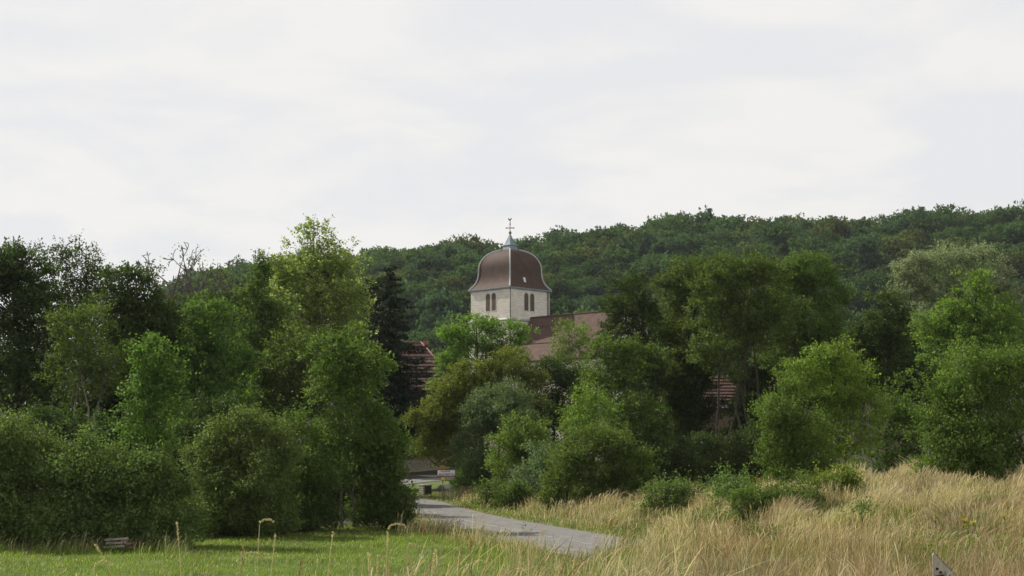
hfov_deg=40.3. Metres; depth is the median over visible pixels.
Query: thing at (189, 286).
sparse tree
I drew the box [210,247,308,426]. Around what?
alder tree
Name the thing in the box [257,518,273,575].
grass stalk
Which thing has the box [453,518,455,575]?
grass stalk
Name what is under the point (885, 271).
hill tree
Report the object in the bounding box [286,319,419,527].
front ash
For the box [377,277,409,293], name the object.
hill tree
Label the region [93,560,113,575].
grass stalk
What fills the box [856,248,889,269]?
hill tree
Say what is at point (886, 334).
broadleaf tree
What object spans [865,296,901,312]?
hill tree
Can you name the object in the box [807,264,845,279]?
hill tree
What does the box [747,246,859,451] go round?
locust tree
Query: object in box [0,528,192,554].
hedge foot grass
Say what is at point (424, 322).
hill tree
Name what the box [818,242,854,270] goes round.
hill tree
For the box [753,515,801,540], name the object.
weed clump
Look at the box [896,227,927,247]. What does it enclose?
hill tree
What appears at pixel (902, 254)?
hill tree
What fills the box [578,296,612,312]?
hill tree
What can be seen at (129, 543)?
log
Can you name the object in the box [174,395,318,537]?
hedge bush
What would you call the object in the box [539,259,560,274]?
hill tree
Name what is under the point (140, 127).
sky
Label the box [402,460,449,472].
garden wall
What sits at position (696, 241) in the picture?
hill tree
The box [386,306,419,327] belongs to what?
hill tree
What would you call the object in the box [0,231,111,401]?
broadleaf tree
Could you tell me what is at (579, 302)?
hill tree
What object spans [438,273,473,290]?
hill tree
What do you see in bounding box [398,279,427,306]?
hill tree
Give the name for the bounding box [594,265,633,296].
hill tree
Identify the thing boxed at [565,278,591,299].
hill tree
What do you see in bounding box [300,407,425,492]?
undergrowth bush
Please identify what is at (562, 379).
broadleaf tree
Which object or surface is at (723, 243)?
hill tree
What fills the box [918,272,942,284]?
hill tree
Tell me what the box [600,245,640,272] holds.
hill tree
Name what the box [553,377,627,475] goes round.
yellowing tree
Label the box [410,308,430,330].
hill tree
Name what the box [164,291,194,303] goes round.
hill tree
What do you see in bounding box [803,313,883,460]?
background tree
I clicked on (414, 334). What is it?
hill tree
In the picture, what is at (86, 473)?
hedge bush
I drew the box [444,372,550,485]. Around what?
willow tree
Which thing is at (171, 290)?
hill tree
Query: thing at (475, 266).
hill tree
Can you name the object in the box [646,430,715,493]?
undergrowth bush
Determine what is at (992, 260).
hill tree
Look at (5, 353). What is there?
background tree
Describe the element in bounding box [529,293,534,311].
window
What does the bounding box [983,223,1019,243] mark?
hill tree
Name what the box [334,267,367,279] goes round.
hill tree
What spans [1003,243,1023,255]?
hill tree
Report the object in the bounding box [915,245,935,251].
hill tree
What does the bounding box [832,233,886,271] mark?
hill tree
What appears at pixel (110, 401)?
broadleaf tree
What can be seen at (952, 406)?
blackthorn bush
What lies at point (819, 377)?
lime tree
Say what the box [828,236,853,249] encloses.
hill tree
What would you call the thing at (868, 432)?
dead shrub
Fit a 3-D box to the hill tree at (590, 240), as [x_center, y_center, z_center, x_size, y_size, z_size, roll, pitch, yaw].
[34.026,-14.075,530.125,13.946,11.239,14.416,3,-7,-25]
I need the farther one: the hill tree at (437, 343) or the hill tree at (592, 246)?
the hill tree at (592, 246)
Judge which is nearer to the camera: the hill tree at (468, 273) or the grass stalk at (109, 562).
the grass stalk at (109, 562)
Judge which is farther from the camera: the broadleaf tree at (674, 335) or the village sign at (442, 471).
the broadleaf tree at (674, 335)
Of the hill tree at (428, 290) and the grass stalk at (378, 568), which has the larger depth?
the hill tree at (428, 290)
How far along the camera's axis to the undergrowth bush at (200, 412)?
73.49 m
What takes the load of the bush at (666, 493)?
on the ground at (416, 486)
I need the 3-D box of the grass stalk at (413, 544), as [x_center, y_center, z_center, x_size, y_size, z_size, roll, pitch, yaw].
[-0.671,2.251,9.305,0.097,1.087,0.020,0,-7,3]
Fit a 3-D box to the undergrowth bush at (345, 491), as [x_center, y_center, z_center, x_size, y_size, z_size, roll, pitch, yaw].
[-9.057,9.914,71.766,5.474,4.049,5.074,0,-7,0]
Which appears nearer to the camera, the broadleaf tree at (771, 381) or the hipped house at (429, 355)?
the broadleaf tree at (771, 381)
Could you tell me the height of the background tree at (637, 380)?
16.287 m
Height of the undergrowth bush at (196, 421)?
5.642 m
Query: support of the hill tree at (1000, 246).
on the ground at (416, 486)
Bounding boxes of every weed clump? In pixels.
[608,516,646,543]
[627,501,664,514]
[677,500,710,530]
[695,500,735,527]
[722,511,776,541]
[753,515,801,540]
[832,488,886,524]
[868,514,940,546]
[906,521,955,566]
[925,512,994,551]
[964,524,1023,549]
[993,536,1023,564]
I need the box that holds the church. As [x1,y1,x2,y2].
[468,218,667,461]
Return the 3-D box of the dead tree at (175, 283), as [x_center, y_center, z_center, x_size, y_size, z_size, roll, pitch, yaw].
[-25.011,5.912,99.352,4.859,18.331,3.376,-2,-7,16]
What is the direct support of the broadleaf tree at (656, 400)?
on the ground at (416, 486)
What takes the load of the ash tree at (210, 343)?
on the ground at (416, 486)
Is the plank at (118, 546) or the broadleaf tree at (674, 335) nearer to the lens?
the plank at (118, 546)
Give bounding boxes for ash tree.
[78,259,203,474]
[165,288,273,489]
[574,331,672,449]
[903,264,1023,446]
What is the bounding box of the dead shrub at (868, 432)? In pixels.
[822,387,911,470]
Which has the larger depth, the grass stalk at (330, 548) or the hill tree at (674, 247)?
the hill tree at (674, 247)
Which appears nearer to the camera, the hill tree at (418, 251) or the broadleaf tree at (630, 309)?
the broadleaf tree at (630, 309)
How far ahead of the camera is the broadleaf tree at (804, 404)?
104.63 m
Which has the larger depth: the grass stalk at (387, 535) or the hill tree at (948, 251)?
the hill tree at (948, 251)
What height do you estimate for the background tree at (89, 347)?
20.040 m
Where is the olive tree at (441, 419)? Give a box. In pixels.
[401,342,551,472]
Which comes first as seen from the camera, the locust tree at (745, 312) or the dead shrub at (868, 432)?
the dead shrub at (868, 432)
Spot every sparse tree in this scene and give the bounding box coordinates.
[160,243,227,303]
[207,262,256,383]
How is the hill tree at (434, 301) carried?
on the ground at (416, 486)
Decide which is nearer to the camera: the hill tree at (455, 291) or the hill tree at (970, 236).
the hill tree at (455, 291)
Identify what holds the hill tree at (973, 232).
on the ground at (416, 486)
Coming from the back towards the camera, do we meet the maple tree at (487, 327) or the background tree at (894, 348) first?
the background tree at (894, 348)
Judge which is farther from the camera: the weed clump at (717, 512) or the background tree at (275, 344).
the background tree at (275, 344)
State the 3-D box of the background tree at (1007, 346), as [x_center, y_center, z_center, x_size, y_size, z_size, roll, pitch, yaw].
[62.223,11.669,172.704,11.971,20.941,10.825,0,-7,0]
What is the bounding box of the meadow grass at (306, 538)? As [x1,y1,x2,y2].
[0,489,743,575]
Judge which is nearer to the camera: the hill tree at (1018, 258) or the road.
the road
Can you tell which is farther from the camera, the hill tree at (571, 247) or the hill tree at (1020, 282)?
the hill tree at (571, 247)
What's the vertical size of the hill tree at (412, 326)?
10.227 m
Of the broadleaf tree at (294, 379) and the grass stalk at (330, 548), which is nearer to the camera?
the grass stalk at (330, 548)
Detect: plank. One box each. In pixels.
[103,545,124,548]
[104,537,128,540]
[105,541,125,543]
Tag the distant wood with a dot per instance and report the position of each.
(562, 238)
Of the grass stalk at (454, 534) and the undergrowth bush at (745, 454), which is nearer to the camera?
the grass stalk at (454, 534)
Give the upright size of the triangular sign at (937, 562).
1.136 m
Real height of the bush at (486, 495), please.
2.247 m
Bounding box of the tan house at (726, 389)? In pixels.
[652,376,786,467]
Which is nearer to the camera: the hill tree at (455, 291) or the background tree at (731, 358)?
the background tree at (731, 358)
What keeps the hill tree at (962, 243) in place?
on the ground at (416, 486)
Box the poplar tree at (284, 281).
[262,213,382,422]
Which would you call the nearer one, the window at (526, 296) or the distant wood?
the window at (526, 296)
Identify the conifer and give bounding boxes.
[345,265,433,452]
[347,271,386,487]
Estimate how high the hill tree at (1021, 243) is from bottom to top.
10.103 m
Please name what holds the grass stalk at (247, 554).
on the ground at (416, 486)
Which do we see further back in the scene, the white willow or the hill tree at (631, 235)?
the hill tree at (631, 235)
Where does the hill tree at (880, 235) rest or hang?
on the ground at (416, 486)
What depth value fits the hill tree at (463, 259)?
517.10 m
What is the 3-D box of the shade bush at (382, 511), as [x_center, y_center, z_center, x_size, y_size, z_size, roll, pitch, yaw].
[-5.623,8.425,61.206,3.828,4.604,3.436,2,-7,-16]
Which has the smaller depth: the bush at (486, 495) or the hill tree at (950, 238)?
the bush at (486, 495)
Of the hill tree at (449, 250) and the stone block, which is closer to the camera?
the stone block
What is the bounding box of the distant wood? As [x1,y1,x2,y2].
[119,199,1023,402]
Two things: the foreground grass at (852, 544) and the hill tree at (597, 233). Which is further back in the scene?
the hill tree at (597, 233)
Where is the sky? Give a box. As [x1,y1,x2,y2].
[0,0,1023,417]
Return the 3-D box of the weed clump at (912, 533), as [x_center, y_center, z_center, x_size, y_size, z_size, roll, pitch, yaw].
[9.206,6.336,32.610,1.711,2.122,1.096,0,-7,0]
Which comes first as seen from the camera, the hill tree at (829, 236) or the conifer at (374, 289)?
the conifer at (374, 289)
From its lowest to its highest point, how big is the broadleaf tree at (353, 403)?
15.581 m
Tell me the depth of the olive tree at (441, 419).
107.06 m
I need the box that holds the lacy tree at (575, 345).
[541,314,603,401]
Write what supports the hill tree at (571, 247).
on the ground at (416, 486)
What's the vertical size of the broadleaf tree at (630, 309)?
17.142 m
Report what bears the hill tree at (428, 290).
on the ground at (416, 486)
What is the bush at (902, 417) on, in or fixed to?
on the ground at (416, 486)
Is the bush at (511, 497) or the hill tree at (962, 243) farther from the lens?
the hill tree at (962, 243)
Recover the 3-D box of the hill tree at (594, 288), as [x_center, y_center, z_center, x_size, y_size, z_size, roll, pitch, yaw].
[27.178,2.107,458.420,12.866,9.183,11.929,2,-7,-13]
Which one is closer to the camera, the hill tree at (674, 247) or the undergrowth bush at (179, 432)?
the undergrowth bush at (179, 432)
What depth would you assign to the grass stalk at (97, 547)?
9.06 m
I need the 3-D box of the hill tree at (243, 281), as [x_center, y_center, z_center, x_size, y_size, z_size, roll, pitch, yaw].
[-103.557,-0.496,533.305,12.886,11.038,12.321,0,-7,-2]
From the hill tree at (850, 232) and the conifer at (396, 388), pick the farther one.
the hill tree at (850, 232)
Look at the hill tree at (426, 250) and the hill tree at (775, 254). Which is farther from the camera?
the hill tree at (426, 250)
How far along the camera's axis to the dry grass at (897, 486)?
50.32 m
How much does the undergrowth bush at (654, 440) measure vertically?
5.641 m
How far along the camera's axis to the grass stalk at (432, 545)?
10.25 m
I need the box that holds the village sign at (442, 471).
[437,466,455,498]
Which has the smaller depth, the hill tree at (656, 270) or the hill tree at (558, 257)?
the hill tree at (656, 270)
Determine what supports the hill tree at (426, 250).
on the ground at (416, 486)
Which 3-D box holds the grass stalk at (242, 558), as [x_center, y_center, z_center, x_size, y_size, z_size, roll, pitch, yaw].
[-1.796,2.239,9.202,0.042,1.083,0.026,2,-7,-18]
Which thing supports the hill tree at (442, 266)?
on the ground at (416, 486)
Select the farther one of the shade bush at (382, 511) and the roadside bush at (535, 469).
the roadside bush at (535, 469)
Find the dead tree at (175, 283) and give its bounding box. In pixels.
[142,242,196,330]
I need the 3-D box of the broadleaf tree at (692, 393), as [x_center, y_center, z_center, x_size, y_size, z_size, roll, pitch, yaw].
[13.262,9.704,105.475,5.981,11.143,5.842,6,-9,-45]
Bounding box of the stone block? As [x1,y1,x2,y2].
[418,484,431,494]
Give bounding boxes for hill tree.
[158,283,197,299]
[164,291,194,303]
[212,268,243,281]
[218,283,245,293]
[228,272,250,286]
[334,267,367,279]
[355,258,390,275]
[366,261,395,277]
[371,252,405,269]
[373,282,416,314]
[375,269,412,287]
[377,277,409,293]
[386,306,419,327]
[387,311,420,334]
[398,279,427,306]
[399,267,432,284]
[403,247,443,275]
[404,251,452,276]
[404,325,442,343]
[410,285,436,301]
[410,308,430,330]
[411,248,438,263]
[413,286,457,308]
[414,329,455,359]
[415,277,452,293]
[415,286,469,321]
[415,305,462,331]
[416,267,443,284]
[430,243,473,260]
[433,310,468,327]
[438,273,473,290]
[439,265,477,285]
[445,319,468,344]
[447,250,479,270]
[449,286,466,294]
[451,287,470,315]
[464,263,478,272]
[532,251,560,268]
[537,247,558,256]
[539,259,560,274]
[542,264,553,273]
[542,272,565,283]
[545,271,574,306]
[548,250,572,270]
[550,295,577,314]
[558,249,587,275]
[561,238,584,254]
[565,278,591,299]
[568,297,590,312]
[571,246,606,264]
[572,275,592,284]
[574,279,613,300]
[578,256,611,277]
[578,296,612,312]
[581,241,610,252]
[582,236,619,248]
[582,293,602,302]
[591,292,627,306]
[592,226,624,243]
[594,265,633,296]
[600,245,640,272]
[605,252,641,273]
[606,235,643,256]
[620,227,660,245]
[622,255,663,288]
[632,229,667,257]
[635,254,656,262]
[635,265,667,288]
[645,252,680,266]
[647,235,688,262]
[657,229,678,241]
[676,230,715,259]
[700,228,734,246]
[705,228,737,246]
[708,239,733,257]
[730,228,757,238]
[734,233,750,242]
[736,240,758,252]
[741,247,782,285]
[744,242,783,256]
[754,222,799,255]
[781,239,810,255]
[787,236,819,258]
[795,239,834,257]
[801,238,830,264]
[803,227,841,244]
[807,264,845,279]
[812,215,851,240]
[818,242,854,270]
[823,282,865,314]
[826,279,857,287]
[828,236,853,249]
[828,250,868,279]
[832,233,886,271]
[841,224,876,242]
[848,267,891,294]
[854,232,886,262]
[855,270,896,299]
[855,299,877,312]
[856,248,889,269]
[861,225,897,235]
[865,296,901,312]
[870,264,900,284]
[878,234,917,262]
[881,253,898,265]
[894,248,929,261]
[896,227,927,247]
[897,228,928,246]
[905,213,946,246]
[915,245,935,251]
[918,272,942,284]
[921,244,946,252]
[922,229,956,249]
[932,236,959,248]
[932,246,959,265]
[935,236,982,252]
[936,226,974,240]
[959,226,980,239]
[960,239,988,247]
[962,232,984,242]
[979,231,1008,252]
[981,206,1023,231]
[981,241,1018,278]
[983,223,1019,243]
[985,254,1008,275]
[996,217,1023,247]
[996,222,1021,230]
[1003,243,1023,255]
[1003,248,1023,279]
[1011,241,1023,250]
[1015,276,1023,303]
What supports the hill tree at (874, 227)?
on the ground at (416, 486)
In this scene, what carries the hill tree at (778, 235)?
on the ground at (416, 486)
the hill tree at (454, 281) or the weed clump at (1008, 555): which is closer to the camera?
the weed clump at (1008, 555)
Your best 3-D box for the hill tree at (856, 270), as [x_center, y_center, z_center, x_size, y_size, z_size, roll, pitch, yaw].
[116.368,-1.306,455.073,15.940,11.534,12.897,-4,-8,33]
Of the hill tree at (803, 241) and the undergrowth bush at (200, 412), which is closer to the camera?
the undergrowth bush at (200, 412)
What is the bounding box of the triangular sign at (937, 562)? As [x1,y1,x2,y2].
[932,553,956,575]
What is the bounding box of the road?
[400,473,656,558]
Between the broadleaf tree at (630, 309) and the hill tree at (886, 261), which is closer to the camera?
the broadleaf tree at (630, 309)
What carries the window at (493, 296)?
in the church
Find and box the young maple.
[479,409,557,485]
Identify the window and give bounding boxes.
[485,293,490,311]
[491,292,495,311]
[524,292,528,311]
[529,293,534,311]
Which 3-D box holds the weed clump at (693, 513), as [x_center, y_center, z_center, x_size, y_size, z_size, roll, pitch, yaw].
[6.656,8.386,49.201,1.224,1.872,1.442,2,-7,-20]
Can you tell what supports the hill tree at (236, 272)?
on the ground at (416, 486)
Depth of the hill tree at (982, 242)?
510.18 m
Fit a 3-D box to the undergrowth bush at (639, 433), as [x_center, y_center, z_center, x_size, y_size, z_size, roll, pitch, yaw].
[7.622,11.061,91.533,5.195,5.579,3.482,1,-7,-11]
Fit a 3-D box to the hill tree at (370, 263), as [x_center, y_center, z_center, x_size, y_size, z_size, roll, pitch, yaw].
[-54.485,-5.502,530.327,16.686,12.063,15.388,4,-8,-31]
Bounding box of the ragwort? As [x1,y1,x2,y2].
[970,520,979,548]
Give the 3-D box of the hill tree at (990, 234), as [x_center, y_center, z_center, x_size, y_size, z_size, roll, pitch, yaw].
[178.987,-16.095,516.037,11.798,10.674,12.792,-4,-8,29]
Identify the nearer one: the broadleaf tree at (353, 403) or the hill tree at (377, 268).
the broadleaf tree at (353, 403)
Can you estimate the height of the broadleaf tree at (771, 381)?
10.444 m
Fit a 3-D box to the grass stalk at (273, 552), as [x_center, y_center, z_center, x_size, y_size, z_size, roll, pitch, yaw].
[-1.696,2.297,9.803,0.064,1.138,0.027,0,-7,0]
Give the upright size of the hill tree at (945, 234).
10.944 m
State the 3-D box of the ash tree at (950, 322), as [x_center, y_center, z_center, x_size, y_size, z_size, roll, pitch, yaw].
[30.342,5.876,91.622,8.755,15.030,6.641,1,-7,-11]
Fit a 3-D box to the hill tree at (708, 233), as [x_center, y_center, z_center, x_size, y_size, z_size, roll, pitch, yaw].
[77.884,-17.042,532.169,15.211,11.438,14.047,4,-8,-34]
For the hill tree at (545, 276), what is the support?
on the ground at (416, 486)
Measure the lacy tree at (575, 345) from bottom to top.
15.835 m
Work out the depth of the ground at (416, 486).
43.69 m
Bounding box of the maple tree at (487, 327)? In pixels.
[423,310,540,444]
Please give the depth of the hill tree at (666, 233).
543.55 m
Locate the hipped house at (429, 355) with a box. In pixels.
[350,341,435,410]
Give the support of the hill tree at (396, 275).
on the ground at (416, 486)
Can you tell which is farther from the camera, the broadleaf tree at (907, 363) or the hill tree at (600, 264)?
the hill tree at (600, 264)
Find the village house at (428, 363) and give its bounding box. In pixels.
[396,359,450,462]
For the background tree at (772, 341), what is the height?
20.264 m
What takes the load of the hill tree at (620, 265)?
on the ground at (416, 486)
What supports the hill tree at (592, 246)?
on the ground at (416, 486)
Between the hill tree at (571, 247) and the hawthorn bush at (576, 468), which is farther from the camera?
the hill tree at (571, 247)
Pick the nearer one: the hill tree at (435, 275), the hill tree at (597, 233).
the hill tree at (435, 275)
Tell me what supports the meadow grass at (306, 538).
on the ground at (416, 486)
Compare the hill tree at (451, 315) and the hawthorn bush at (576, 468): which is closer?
the hawthorn bush at (576, 468)
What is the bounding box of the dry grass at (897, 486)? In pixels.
[434,453,1023,551]
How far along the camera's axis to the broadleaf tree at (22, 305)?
85.57 m
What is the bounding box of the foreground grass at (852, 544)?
[248,486,1023,575]
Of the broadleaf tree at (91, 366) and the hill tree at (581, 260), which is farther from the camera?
the hill tree at (581, 260)
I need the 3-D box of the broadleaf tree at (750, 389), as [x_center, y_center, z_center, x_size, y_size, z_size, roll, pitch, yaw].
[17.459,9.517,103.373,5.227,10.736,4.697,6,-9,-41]
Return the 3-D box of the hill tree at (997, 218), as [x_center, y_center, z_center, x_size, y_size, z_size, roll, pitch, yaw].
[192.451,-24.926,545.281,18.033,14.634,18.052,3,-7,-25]
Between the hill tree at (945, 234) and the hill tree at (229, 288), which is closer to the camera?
the hill tree at (229, 288)
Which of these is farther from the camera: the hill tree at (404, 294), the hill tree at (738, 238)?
the hill tree at (738, 238)
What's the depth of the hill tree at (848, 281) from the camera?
447.71 m
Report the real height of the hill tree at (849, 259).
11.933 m
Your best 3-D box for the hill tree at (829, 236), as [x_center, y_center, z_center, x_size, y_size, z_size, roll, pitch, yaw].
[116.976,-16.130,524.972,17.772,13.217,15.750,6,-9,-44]
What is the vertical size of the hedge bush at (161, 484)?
4.606 m
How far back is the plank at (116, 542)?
47.78 m
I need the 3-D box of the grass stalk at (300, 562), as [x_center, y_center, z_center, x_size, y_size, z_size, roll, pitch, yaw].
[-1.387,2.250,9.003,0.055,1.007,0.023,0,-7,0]
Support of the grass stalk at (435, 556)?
on the ground at (416, 486)
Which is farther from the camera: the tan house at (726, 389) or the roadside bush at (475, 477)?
the tan house at (726, 389)
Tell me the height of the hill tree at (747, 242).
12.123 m
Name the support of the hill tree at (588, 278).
on the ground at (416, 486)
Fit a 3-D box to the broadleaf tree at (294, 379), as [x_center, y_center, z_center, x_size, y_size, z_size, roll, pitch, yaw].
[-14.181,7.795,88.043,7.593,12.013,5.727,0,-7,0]
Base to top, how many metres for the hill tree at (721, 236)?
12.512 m
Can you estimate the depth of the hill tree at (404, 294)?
447.56 m
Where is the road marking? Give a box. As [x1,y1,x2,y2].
[402,476,588,543]
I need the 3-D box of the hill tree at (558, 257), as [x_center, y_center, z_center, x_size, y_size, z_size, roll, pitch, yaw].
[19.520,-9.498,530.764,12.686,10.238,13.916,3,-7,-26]
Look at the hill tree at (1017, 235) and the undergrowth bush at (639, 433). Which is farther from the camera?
the hill tree at (1017, 235)
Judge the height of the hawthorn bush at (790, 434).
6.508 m
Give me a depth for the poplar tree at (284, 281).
105.78 m
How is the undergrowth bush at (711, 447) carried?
on the ground at (416, 486)
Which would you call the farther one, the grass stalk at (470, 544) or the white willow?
the white willow
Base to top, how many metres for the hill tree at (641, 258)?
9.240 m
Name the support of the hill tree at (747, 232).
on the ground at (416, 486)
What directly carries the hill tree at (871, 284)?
on the ground at (416, 486)
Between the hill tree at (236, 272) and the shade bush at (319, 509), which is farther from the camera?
the hill tree at (236, 272)
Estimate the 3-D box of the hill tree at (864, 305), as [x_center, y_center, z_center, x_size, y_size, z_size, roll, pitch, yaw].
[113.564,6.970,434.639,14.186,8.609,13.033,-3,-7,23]
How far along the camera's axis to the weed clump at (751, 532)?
46.15 m
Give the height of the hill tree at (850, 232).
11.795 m
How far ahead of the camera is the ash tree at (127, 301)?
79.98 m
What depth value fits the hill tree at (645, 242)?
508.33 m
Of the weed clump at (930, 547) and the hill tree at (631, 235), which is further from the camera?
the hill tree at (631, 235)
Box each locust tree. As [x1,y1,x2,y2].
[679,243,807,465]
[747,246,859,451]
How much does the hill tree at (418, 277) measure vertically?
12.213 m
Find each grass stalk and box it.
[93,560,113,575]
[94,544,111,575]
[176,522,180,575]
[239,551,261,575]
[241,545,243,572]
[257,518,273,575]
[271,533,275,573]
[298,558,302,575]
[328,531,333,573]
[366,551,370,575]
[376,555,379,575]
[386,523,406,575]
[386,531,388,566]
[406,543,418,575]
[429,524,435,575]
[431,551,436,574]
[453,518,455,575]
[469,539,472,575]
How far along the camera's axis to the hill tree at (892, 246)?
503.05 m
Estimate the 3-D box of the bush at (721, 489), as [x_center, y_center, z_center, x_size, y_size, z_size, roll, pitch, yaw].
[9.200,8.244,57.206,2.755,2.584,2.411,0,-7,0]
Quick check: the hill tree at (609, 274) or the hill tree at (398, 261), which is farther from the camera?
the hill tree at (398, 261)
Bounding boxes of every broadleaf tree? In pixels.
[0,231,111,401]
[0,235,92,429]
[0,356,232,437]
[30,292,145,488]
[147,280,254,380]
[229,318,340,438]
[326,339,410,455]
[400,412,461,460]
[514,351,600,457]
[591,267,675,424]
[605,381,707,448]
[644,250,736,427]
[657,344,726,467]
[718,346,776,462]
[723,356,798,460]
[772,350,884,440]
[834,340,975,454]
[837,282,934,475]
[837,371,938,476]
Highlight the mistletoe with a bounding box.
[318,270,328,278]
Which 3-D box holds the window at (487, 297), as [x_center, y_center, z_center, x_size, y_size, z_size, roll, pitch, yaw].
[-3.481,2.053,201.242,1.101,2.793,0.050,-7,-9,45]
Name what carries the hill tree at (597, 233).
on the ground at (416, 486)
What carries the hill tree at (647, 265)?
on the ground at (416, 486)
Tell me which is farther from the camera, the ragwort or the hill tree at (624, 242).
the hill tree at (624, 242)
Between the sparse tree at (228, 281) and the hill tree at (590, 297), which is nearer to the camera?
the sparse tree at (228, 281)
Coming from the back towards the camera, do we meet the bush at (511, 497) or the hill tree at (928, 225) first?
the hill tree at (928, 225)
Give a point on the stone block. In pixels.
(424, 489)
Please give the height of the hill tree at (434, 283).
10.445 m
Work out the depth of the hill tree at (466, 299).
437.38 m
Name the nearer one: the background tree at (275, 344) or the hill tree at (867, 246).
the background tree at (275, 344)
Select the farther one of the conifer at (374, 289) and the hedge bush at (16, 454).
the conifer at (374, 289)
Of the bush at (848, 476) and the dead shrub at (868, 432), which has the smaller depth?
the bush at (848, 476)
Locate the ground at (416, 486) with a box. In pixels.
[0,258,1023,575]
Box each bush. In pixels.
[0,393,94,549]
[1,415,158,548]
[9,393,106,494]
[81,399,177,498]
[91,423,217,547]
[153,413,211,503]
[158,409,218,494]
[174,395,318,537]
[178,383,246,437]
[228,391,362,531]
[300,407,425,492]
[312,450,379,517]
[337,434,429,528]
[447,443,510,493]
[468,473,512,508]
[481,473,538,509]
[503,432,570,497]
[530,412,660,510]
[599,421,661,485]
[626,467,720,517]
[637,418,686,480]
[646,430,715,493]
[679,425,730,489]
[701,425,753,488]
[703,457,763,507]
[718,418,780,484]
[722,459,837,525]
[746,363,858,485]
[804,451,868,501]
[898,334,1023,484]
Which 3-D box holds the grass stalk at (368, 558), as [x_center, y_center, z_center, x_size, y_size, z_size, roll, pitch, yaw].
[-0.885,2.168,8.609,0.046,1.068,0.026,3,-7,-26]
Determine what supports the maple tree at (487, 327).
on the ground at (416, 486)
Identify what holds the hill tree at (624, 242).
on the ground at (416, 486)
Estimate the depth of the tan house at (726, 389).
118.74 m
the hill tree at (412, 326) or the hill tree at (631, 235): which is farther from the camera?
the hill tree at (631, 235)
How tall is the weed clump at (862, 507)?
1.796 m
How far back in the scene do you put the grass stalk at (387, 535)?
9.46 m
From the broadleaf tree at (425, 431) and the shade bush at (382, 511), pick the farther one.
the broadleaf tree at (425, 431)
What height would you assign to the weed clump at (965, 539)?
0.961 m
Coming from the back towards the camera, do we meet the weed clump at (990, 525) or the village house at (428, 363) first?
the village house at (428, 363)
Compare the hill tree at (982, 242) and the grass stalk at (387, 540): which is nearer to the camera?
the grass stalk at (387, 540)
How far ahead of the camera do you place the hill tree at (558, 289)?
459.17 m
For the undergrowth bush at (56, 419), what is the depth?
67.37 m
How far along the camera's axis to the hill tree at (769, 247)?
494.34 m
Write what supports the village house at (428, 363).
on the ground at (416, 486)
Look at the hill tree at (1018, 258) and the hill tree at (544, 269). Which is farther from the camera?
the hill tree at (544, 269)
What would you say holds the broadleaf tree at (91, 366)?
on the ground at (416, 486)
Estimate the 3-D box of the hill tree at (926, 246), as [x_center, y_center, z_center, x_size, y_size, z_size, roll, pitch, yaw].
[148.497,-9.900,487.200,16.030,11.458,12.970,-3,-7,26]
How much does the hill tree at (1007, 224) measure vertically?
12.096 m
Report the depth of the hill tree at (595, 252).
511.46 m
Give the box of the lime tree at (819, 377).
[777,333,897,466]
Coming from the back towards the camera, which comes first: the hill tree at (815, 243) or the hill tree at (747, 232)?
the hill tree at (747, 232)
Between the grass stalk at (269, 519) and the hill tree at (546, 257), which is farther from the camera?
the hill tree at (546, 257)
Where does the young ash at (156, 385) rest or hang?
on the ground at (416, 486)
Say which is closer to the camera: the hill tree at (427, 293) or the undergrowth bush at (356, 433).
the undergrowth bush at (356, 433)
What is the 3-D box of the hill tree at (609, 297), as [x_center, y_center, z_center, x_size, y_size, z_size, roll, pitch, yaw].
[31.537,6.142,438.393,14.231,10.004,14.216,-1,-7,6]
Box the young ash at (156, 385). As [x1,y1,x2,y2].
[104,330,196,462]
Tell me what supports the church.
on the ground at (416, 486)
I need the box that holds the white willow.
[878,238,1023,453]
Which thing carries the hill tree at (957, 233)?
on the ground at (416, 486)
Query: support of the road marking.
on the road
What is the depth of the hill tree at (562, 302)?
434.74 m
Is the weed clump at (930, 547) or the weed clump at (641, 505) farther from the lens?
the weed clump at (641, 505)
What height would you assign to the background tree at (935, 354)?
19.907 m
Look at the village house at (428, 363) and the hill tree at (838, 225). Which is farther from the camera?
the hill tree at (838, 225)
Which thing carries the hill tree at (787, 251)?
on the ground at (416, 486)
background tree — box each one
[0,321,77,419]
[0,323,15,390]
[46,304,114,415]
[234,326,320,421]
[601,334,673,415]
[663,315,743,375]
[727,310,824,374]
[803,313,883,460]
[841,307,933,465]
[892,306,976,454]
[979,304,1023,452]
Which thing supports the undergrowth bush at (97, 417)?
on the ground at (416, 486)
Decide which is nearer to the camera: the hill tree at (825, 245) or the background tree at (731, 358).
the background tree at (731, 358)
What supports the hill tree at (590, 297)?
on the ground at (416, 486)
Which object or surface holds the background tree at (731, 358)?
on the ground at (416, 486)
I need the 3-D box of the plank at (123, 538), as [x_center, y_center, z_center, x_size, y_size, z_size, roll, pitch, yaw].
[-13.606,8.637,47.968,0.807,0.133,0.124,0,-7,0]
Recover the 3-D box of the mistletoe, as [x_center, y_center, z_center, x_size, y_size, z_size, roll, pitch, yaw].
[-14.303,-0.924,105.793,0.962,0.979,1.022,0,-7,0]
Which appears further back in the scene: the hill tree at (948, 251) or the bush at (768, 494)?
the hill tree at (948, 251)
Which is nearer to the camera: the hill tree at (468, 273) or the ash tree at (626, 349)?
the ash tree at (626, 349)
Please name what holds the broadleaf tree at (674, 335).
on the ground at (416, 486)
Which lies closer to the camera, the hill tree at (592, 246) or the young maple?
the young maple
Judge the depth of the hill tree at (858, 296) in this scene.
433.11 m
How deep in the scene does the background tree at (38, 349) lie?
171.29 m
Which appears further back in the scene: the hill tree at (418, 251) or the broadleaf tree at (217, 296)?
the hill tree at (418, 251)
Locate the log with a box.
[125,541,135,545]
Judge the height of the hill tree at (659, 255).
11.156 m
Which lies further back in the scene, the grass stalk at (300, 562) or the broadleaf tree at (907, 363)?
the broadleaf tree at (907, 363)
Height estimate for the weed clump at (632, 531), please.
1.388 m

